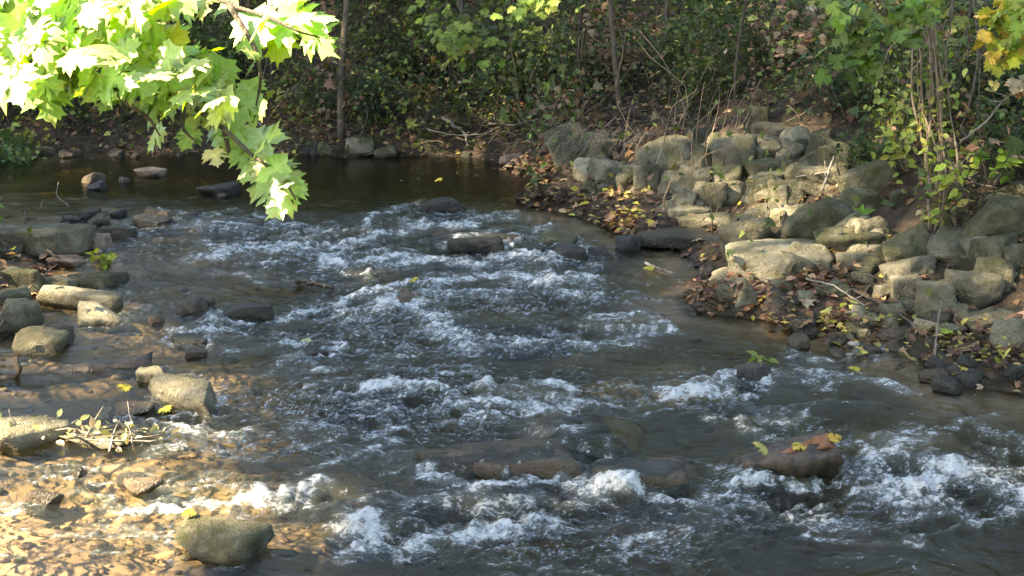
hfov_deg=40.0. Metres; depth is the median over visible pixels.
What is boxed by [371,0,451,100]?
sapling tree
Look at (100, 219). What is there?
stone
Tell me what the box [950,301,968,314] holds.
stone
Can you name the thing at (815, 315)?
stone
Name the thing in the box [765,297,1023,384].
leaf heap
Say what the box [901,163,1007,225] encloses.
shrub
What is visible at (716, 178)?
packed stone
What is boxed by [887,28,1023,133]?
shrub
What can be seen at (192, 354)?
stone
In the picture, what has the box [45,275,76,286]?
boulder
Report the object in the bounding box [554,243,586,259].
boulder
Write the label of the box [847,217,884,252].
packed stone
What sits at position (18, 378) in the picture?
log
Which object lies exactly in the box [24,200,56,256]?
fallen branch
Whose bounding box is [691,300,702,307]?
stone
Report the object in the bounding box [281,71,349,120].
shrub
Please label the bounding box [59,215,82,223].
boulder
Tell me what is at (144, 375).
boulder
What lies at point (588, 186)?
stone
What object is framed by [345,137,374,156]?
boulder
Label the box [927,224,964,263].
packed stone
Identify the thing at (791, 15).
leafy branch
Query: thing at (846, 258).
boulder
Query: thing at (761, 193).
packed stone
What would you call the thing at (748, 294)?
boulder
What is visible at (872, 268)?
stone
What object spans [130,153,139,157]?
stone
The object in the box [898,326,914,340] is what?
stone
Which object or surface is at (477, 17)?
shrub
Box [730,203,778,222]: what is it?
packed stone
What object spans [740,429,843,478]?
boulder
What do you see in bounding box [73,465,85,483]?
stone
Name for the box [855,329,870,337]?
stone
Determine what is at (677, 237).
boulder
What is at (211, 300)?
stone
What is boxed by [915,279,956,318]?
boulder
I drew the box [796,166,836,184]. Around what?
packed stone
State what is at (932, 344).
stone
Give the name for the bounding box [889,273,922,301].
boulder
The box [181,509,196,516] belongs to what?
fallen leaf
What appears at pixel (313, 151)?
stone
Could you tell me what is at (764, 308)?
stone
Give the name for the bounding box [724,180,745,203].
packed stone
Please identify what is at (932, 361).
stone
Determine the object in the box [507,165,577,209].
leaf heap
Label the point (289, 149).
stone
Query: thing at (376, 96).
shrub
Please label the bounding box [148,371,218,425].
boulder
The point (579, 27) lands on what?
sapling tree
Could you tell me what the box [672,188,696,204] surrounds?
boulder
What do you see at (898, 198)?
boulder
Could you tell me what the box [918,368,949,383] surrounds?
stone
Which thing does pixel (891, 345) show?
stone
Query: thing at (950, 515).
stream water
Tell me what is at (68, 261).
boulder
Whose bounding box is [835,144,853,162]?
packed stone
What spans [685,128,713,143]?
packed stone
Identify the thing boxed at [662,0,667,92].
sapling tree
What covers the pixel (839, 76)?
shrub
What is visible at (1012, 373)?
stone
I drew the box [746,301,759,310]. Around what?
stone
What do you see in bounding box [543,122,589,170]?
boulder
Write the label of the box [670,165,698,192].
boulder
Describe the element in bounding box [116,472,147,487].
stone
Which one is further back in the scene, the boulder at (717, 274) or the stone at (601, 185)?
the stone at (601, 185)
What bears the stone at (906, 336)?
on the ground
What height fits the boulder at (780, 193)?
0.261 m
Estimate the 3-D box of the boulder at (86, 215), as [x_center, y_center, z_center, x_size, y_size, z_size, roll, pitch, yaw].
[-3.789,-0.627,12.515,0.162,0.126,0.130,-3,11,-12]
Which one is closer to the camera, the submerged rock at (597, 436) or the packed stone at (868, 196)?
the submerged rock at (597, 436)
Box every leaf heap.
[499,150,566,179]
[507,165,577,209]
[525,173,674,234]
[673,258,867,313]
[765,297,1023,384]
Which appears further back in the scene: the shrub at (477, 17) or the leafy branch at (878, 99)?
the shrub at (477, 17)
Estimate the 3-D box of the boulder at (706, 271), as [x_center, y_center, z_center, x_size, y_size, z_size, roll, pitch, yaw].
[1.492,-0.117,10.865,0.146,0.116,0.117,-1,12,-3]
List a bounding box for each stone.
[0,239,12,248]
[0,248,14,258]
[8,242,23,254]
[22,490,63,515]
[38,146,54,156]
[41,324,73,327]
[48,321,74,327]
[51,326,74,347]
[58,150,73,159]
[72,149,82,157]
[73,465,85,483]
[82,144,99,152]
[82,172,105,183]
[86,180,108,189]
[87,213,110,230]
[89,207,100,213]
[107,148,119,155]
[109,149,124,157]
[109,209,126,220]
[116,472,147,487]
[119,176,129,182]
[123,477,163,494]
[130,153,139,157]
[143,206,160,213]
[147,312,164,329]
[155,142,167,151]
[158,210,172,217]
[158,328,177,340]
[169,221,178,228]
[175,151,184,155]
[176,297,207,322]
[178,304,196,318]
[183,143,195,151]
[185,348,207,362]
[188,209,202,219]
[190,294,215,310]
[200,307,210,316]
[216,193,226,197]
[286,147,298,154]
[300,144,317,155]
[310,147,318,155]
[317,146,335,154]
[460,151,471,158]
[584,180,598,192]
[585,156,610,159]
[596,152,607,157]
[596,183,609,189]
[620,157,650,172]
[657,170,676,195]
[657,199,675,211]
[663,148,691,157]
[667,153,689,169]
[671,180,687,192]
[679,165,711,186]
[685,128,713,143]
[690,143,711,153]
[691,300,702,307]
[694,198,704,205]
[711,277,735,288]
[714,174,745,190]
[714,283,734,303]
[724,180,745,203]
[725,295,733,302]
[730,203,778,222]
[732,272,759,284]
[741,189,747,205]
[744,188,767,204]
[745,133,780,142]
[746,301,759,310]
[748,174,781,179]
[757,169,785,179]
[759,288,782,312]
[764,133,779,139]
[766,302,796,321]
[767,179,805,205]
[767,277,796,290]
[778,138,806,157]
[778,202,797,216]
[779,125,809,144]
[781,298,796,307]
[782,290,800,304]
[785,316,815,334]
[786,331,810,351]
[788,241,833,266]
[795,305,805,311]
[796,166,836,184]
[799,150,816,161]
[803,310,820,322]
[805,132,845,154]
[805,328,819,340]
[814,285,820,293]
[818,280,842,295]
[826,284,850,295]
[827,193,837,198]
[828,332,848,346]
[829,347,846,359]
[832,160,855,182]
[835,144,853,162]
[835,209,861,225]
[837,159,897,193]
[838,186,883,207]
[843,216,892,234]
[844,216,869,232]
[844,305,866,319]
[844,321,864,337]
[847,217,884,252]
[849,319,876,329]
[852,262,883,274]
[853,285,870,293]
[854,188,884,208]
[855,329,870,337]
[859,256,885,263]
[859,342,883,358]
[863,310,878,321]
[874,246,884,260]
[874,327,903,341]
[877,303,907,319]
[878,253,936,283]
[879,338,902,352]
[881,316,899,327]
[886,223,930,254]
[898,295,914,314]
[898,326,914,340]
[904,291,915,298]
[904,332,917,341]
[912,317,936,331]
[915,209,921,215]
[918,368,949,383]
[920,209,931,220]
[924,310,952,322]
[924,337,942,350]
[924,351,953,368]
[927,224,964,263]
[928,269,935,273]
[931,376,961,397]
[934,323,967,334]
[936,361,951,368]
[946,364,960,376]
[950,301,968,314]
[953,310,969,323]
[956,296,973,304]
[956,354,979,368]
[956,368,984,386]
[959,235,986,256]
[960,303,968,308]
[969,232,1018,262]
[971,292,1002,308]
[973,257,1018,292]
[980,306,995,311]
[980,312,995,317]
[1001,362,1023,382]
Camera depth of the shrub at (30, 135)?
16.10 m
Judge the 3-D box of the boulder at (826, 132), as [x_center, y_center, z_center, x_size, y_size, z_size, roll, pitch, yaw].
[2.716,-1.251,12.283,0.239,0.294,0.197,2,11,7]
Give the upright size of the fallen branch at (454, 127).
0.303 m
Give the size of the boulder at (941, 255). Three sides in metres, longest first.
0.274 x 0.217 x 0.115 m
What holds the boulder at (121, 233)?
on the ground
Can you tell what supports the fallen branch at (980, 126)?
attached to the shrub at (996, 128)
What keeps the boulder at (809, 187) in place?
on the packed stone at (809, 172)
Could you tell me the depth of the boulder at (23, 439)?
7.57 m
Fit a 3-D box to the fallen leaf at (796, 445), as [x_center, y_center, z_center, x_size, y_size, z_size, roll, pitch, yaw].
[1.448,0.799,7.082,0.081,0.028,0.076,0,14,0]
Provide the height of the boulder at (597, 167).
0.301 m
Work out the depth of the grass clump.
14.59 m
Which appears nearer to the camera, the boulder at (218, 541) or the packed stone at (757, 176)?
the boulder at (218, 541)
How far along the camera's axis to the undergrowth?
15.71 m
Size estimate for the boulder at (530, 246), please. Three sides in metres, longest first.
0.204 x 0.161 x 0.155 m
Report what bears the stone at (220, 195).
in the stream water
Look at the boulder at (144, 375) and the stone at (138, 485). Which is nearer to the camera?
the stone at (138, 485)
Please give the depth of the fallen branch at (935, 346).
8.94 m
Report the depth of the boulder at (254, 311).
9.74 m
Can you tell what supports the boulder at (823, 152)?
on the packed stone at (840, 167)
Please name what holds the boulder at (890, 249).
on the ground
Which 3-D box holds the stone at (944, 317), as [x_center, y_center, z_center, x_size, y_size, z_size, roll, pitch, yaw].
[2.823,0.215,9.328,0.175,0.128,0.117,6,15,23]
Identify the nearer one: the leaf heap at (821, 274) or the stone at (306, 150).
the leaf heap at (821, 274)
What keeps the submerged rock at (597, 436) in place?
on the ground
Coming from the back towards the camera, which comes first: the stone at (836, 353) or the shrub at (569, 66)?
the shrub at (569, 66)
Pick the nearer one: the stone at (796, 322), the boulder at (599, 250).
the stone at (796, 322)
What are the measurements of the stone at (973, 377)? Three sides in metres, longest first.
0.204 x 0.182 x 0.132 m
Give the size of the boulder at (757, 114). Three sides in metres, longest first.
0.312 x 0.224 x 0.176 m
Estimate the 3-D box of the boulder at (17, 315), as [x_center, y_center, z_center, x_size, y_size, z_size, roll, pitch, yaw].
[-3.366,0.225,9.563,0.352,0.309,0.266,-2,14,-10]
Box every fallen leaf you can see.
[116,384,130,391]
[157,405,171,413]
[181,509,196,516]
[300,338,310,342]
[643,265,654,270]
[751,441,767,455]
[791,442,806,451]
[825,433,841,442]
[849,366,859,371]
[939,329,952,333]
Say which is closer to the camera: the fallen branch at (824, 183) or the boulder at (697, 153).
the fallen branch at (824, 183)
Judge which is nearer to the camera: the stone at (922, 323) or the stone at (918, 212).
the stone at (922, 323)
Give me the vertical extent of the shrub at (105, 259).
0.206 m
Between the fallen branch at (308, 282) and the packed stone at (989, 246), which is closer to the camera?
the packed stone at (989, 246)
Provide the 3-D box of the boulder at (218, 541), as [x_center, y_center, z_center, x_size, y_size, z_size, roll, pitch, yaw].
[-1.333,1.168,6.440,0.442,0.167,0.303,3,12,14]
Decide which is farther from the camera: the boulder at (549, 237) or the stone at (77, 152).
the stone at (77, 152)
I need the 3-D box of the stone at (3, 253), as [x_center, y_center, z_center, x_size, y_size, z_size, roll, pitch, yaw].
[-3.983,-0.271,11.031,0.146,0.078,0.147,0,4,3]
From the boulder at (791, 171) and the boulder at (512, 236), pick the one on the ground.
the boulder at (791, 171)
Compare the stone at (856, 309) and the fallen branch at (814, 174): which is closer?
the stone at (856, 309)
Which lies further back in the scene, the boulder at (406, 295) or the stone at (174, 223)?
the stone at (174, 223)
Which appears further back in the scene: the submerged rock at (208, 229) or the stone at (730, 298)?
the submerged rock at (208, 229)
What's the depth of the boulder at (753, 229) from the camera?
10.85 m
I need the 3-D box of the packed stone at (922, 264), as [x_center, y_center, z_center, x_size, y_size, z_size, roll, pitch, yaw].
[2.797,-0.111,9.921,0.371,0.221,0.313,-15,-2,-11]
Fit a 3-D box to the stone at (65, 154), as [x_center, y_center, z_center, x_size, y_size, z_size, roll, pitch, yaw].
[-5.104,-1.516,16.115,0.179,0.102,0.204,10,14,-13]
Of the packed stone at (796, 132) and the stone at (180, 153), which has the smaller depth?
the packed stone at (796, 132)
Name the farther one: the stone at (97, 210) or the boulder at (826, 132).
the stone at (97, 210)
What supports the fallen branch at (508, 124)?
on the ground
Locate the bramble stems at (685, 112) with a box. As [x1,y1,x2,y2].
[2,0,1023,233]
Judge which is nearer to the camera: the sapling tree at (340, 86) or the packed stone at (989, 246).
the packed stone at (989, 246)
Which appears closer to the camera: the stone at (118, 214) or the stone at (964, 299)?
the stone at (964, 299)
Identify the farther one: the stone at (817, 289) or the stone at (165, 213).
the stone at (165, 213)
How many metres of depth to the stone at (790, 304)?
9.76 m
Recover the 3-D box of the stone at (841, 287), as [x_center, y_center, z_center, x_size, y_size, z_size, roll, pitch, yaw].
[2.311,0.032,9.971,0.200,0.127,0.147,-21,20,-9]
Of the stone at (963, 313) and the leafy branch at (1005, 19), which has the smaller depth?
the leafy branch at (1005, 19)
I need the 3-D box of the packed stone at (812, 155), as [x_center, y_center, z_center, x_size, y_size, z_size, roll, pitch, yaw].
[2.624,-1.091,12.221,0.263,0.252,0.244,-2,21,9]
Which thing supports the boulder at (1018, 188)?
on the ground
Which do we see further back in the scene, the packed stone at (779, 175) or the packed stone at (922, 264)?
the packed stone at (779, 175)
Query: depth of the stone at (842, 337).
9.28 m
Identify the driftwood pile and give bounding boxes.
[0,401,188,457]
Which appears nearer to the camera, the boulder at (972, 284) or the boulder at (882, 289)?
the boulder at (972, 284)
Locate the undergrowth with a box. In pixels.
[0,0,1023,296]
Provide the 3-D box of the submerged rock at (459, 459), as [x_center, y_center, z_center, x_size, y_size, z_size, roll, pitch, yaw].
[-0.079,1.020,7.321,0.894,0.404,0.412,0,14,0]
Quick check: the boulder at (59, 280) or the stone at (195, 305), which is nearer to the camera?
the stone at (195, 305)
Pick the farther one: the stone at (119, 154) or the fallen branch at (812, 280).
the stone at (119, 154)
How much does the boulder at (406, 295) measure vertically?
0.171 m
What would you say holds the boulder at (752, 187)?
on the ground
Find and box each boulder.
[0,222,95,257]
[0,285,32,309]
[0,298,43,334]
[0,416,70,458]
[1,266,49,295]
[12,326,69,362]
[36,285,123,313]
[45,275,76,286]
[46,254,86,268]
[57,422,150,449]
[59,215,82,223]
[67,271,131,290]
[75,301,123,332]
[77,210,94,223]
[81,233,114,256]
[99,226,138,245]
[109,400,155,422]
[130,213,173,234]
[134,166,166,176]
[136,366,164,389]
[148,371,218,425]
[172,333,211,350]
[175,513,274,571]
[176,373,197,377]
[196,181,240,194]
[222,302,276,326]
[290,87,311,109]
[298,343,338,361]
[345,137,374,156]
[347,269,363,274]
[373,145,396,157]
[394,289,415,302]
[416,197,466,224]
[446,236,504,253]
[477,244,491,251]
[499,154,524,164]
[502,234,518,239]
[519,243,544,250]
[537,230,577,244]
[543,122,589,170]
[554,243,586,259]
[572,157,590,181]
[587,246,613,260]
[588,138,618,158]
[588,157,628,184]
[615,234,642,258]
[616,172,633,191]
[633,164,659,192]
[636,135,694,173]
[637,226,717,248]
[667,205,710,217]
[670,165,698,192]
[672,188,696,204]
[676,212,731,227]
[690,143,712,181]
[692,181,727,207]
[696,264,713,278]
[706,132,720,142]
[708,267,774,282]
[711,134,757,180]
[717,165,742,181]
[717,217,772,261]
[721,132,742,136]
[725,238,830,277]
[731,303,751,315]
[733,277,757,306]
[734,362,770,380]
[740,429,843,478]
[742,158,781,178]
[745,105,769,133]
[745,174,774,204]
[750,122,792,136]
[756,139,781,158]
[769,208,787,226]
[771,185,787,204]
[775,152,793,165]
[775,197,853,239]
[781,251,819,277]
[784,160,816,179]
[793,138,807,145]
[795,290,814,303]
[798,180,830,196]
[810,128,836,139]
[813,226,885,251]
[816,145,836,165]
[835,251,873,270]
[851,271,874,283]
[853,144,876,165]
[872,283,890,298]
[881,241,922,262]
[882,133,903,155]
[889,189,911,208]
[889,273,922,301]
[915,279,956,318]
[930,251,968,259]
[944,269,1004,297]
[954,308,1014,332]
[960,192,1023,237]
[973,243,978,258]
[989,318,1023,351]
[999,180,1023,195]
[1002,243,1023,266]
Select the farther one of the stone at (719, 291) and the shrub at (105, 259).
the shrub at (105, 259)
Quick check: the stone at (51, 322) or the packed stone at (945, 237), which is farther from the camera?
the packed stone at (945, 237)
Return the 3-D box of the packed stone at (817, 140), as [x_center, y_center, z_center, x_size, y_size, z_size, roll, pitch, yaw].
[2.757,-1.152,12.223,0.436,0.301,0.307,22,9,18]
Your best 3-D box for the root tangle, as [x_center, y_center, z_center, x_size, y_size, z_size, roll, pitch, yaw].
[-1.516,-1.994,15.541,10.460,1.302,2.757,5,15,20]
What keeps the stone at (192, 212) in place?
in the stream water
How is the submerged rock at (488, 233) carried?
on the ground
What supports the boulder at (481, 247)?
on the boulder at (461, 245)
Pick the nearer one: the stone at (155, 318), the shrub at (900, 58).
the stone at (155, 318)
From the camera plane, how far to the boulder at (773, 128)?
12.86 m
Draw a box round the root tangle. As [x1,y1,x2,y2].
[0,66,842,164]
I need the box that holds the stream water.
[0,151,1023,575]
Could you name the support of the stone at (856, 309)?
on the ground
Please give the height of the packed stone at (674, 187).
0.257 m
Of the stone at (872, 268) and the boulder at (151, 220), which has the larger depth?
the boulder at (151, 220)
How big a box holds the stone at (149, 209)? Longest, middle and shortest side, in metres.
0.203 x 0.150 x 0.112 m
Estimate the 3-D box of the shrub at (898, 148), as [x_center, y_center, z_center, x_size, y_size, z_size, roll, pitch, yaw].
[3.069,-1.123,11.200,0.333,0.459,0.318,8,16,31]
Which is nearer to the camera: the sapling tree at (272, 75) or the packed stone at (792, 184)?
the packed stone at (792, 184)
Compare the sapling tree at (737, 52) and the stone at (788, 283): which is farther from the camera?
the sapling tree at (737, 52)
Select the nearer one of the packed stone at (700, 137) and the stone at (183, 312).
the stone at (183, 312)
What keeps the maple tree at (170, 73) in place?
on the ground
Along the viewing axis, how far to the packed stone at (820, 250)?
10.33 m
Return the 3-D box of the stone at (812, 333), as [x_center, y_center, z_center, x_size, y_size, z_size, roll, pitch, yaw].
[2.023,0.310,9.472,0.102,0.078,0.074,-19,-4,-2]
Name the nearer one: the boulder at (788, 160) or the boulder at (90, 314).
the boulder at (90, 314)
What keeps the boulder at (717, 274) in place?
on the ground
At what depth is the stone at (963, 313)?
9.24 m
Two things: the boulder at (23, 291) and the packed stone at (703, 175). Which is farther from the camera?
the packed stone at (703, 175)
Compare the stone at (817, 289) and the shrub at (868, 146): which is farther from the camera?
the shrub at (868, 146)
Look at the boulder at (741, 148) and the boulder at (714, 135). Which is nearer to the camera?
the boulder at (741, 148)
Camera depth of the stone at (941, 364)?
8.67 m
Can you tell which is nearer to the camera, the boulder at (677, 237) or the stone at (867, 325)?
the stone at (867, 325)
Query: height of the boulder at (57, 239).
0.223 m
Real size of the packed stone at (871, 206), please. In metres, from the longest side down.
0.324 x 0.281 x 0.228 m
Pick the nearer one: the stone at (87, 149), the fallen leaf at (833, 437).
the fallen leaf at (833, 437)
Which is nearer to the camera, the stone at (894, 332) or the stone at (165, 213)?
the stone at (894, 332)
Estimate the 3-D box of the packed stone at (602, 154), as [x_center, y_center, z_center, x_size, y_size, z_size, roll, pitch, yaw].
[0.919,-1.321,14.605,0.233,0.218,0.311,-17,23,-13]
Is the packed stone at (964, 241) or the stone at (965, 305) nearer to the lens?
the stone at (965, 305)
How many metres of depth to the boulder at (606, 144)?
14.58 m
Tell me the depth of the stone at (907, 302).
9.50 m
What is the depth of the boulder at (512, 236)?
11.73 m
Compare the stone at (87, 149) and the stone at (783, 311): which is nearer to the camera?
the stone at (783, 311)
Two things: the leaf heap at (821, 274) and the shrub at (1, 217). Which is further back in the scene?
the shrub at (1, 217)
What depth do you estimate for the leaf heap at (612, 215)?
12.35 m
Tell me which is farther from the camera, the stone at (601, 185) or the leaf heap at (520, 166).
the leaf heap at (520, 166)
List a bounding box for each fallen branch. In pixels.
[0,264,56,325]
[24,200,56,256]
[295,278,333,288]
[426,124,482,135]
[441,117,468,146]
[476,116,524,138]
[482,107,538,126]
[644,261,673,273]
[795,171,832,177]
[805,277,870,305]
[822,156,833,189]
[853,289,928,337]
[933,298,942,355]
[954,165,997,187]
[959,88,1010,144]
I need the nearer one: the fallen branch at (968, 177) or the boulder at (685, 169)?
the fallen branch at (968, 177)
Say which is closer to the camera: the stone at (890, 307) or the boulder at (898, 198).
the stone at (890, 307)
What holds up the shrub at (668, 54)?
on the ground
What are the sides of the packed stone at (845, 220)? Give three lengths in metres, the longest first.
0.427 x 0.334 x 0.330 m
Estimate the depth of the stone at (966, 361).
8.53 m
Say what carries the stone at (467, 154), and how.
in the stream water
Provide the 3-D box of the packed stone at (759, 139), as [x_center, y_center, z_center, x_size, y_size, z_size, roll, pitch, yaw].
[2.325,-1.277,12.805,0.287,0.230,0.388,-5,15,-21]
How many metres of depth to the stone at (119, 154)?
16.04 m
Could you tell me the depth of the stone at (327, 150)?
16.21 m
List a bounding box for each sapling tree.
[270,4,274,102]
[337,0,371,139]
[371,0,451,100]
[574,0,583,108]
[608,0,622,108]
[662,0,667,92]
[733,0,747,99]
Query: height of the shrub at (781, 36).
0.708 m
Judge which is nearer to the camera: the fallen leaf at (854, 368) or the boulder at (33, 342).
the fallen leaf at (854, 368)
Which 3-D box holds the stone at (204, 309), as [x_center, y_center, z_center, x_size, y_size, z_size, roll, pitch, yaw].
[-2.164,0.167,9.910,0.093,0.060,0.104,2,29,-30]
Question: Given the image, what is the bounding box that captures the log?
[0,352,152,386]
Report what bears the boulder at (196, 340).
in the stream water
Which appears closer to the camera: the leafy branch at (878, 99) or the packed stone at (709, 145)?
the leafy branch at (878, 99)
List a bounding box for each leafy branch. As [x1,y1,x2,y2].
[407,0,507,83]
[490,0,583,30]
[774,0,833,76]
[812,0,969,89]
[863,0,1013,187]
[971,0,1023,79]
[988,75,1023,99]
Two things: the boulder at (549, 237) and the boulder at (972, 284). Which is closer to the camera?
the boulder at (972, 284)
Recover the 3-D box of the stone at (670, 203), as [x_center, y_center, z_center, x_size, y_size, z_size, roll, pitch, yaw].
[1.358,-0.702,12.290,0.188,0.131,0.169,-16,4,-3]
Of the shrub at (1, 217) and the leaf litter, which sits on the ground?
the leaf litter
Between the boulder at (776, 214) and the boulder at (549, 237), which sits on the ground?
the boulder at (776, 214)
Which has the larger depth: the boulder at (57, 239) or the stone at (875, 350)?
the boulder at (57, 239)
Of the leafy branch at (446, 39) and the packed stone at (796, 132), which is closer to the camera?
the packed stone at (796, 132)
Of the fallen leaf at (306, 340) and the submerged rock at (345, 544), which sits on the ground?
the submerged rock at (345, 544)
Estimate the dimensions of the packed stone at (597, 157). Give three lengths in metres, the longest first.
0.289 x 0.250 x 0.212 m
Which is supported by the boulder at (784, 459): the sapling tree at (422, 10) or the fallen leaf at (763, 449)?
the fallen leaf at (763, 449)
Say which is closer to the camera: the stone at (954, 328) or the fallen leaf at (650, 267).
the stone at (954, 328)
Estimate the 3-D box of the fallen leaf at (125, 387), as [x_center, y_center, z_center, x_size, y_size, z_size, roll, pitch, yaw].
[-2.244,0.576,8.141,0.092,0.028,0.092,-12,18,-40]
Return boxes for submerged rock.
[201,220,257,247]
[232,487,362,522]
[320,371,413,388]
[325,523,407,562]
[358,484,578,525]
[411,438,584,500]
[432,223,509,237]
[539,412,633,494]
[589,456,688,487]
[865,449,956,467]
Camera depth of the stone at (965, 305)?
9.39 m
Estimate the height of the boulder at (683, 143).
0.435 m
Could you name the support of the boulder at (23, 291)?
on the ground
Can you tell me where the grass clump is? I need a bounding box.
[489,118,656,161]
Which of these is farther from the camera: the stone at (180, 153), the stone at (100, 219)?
the stone at (180, 153)
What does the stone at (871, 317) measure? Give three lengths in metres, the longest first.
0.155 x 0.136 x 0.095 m
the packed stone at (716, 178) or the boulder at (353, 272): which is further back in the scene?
the packed stone at (716, 178)
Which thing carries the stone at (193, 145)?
in the stream water
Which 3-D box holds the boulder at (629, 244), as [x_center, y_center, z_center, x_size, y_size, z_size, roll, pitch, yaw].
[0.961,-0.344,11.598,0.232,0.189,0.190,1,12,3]
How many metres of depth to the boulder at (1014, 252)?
9.61 m
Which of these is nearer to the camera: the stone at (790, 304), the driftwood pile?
the driftwood pile
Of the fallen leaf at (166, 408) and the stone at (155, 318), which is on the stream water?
the fallen leaf at (166, 408)
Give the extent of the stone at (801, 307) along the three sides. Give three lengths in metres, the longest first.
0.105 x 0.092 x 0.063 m
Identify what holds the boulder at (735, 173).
on the ground
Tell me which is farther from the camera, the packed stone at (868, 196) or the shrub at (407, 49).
the shrub at (407, 49)
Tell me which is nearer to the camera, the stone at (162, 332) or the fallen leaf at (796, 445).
the fallen leaf at (796, 445)
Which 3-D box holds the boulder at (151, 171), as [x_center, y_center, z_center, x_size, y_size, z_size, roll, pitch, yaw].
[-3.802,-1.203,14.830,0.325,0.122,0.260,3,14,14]
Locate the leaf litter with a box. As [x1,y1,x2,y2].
[0,0,1023,391]
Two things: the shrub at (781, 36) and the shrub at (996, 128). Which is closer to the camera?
the shrub at (996, 128)
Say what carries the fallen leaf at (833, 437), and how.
on the boulder at (784, 459)
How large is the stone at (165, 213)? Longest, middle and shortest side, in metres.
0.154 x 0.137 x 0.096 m
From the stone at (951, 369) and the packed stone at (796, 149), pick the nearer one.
the stone at (951, 369)
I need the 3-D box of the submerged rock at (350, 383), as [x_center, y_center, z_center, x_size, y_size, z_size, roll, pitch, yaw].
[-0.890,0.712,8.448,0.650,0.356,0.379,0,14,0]
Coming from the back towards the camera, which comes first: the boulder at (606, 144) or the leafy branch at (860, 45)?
the boulder at (606, 144)
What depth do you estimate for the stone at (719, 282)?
10.12 m
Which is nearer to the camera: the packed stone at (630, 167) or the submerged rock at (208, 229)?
the submerged rock at (208, 229)
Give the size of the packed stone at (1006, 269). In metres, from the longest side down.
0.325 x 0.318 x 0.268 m
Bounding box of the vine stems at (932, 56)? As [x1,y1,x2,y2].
[896,0,974,233]
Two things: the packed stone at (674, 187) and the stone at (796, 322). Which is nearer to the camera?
the stone at (796, 322)
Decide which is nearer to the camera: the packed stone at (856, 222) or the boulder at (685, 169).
the packed stone at (856, 222)
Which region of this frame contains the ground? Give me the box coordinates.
[0,0,1023,575]
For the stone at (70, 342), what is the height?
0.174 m
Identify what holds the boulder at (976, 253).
on the ground
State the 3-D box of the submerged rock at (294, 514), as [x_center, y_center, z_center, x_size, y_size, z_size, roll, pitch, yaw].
[-1.066,1.167,7.097,0.799,0.283,0.196,0,14,0]
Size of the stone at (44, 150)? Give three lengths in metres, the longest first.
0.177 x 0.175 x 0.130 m
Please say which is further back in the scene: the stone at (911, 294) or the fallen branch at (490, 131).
the fallen branch at (490, 131)
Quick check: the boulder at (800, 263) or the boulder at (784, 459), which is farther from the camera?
the boulder at (800, 263)
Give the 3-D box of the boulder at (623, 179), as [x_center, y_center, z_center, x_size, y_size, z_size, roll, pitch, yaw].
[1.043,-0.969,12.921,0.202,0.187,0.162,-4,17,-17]
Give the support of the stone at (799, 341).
in the stream water
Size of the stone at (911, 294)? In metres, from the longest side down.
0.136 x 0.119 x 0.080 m
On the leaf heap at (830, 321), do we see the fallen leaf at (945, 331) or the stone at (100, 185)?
the fallen leaf at (945, 331)
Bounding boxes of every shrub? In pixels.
[0,115,49,157]
[0,130,46,164]
[0,197,4,221]
[7,85,67,116]
[87,247,117,271]
[172,13,266,73]
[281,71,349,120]
[328,58,421,122]
[341,8,447,84]
[395,0,505,69]
[475,21,572,93]
[517,35,612,103]
[584,22,657,83]
[627,7,719,88]
[652,17,757,104]
[728,0,808,73]
[747,350,778,364]
[758,15,840,68]
[791,33,907,121]
[829,119,911,167]
[852,203,875,214]
[875,117,916,172]
[877,33,984,131]
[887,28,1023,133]
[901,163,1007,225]
[918,145,979,234]
[945,144,1023,188]
[960,95,1023,182]
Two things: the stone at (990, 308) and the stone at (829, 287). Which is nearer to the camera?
the stone at (990, 308)
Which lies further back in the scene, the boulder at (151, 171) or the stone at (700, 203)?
the boulder at (151, 171)
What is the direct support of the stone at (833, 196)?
on the ground
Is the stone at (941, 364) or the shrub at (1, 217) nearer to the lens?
the stone at (941, 364)
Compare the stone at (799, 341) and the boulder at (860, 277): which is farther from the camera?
the boulder at (860, 277)
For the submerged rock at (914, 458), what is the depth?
7.46 m
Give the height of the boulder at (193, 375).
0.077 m
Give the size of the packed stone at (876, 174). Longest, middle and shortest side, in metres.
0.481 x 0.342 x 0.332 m
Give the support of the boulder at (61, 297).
on the ground
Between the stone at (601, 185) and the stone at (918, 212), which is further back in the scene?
the stone at (601, 185)
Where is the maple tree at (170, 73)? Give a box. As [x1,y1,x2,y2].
[0,0,340,220]
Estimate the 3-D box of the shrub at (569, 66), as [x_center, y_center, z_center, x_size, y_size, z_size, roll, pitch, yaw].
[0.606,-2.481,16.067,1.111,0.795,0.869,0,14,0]
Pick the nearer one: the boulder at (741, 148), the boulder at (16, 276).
the boulder at (16, 276)

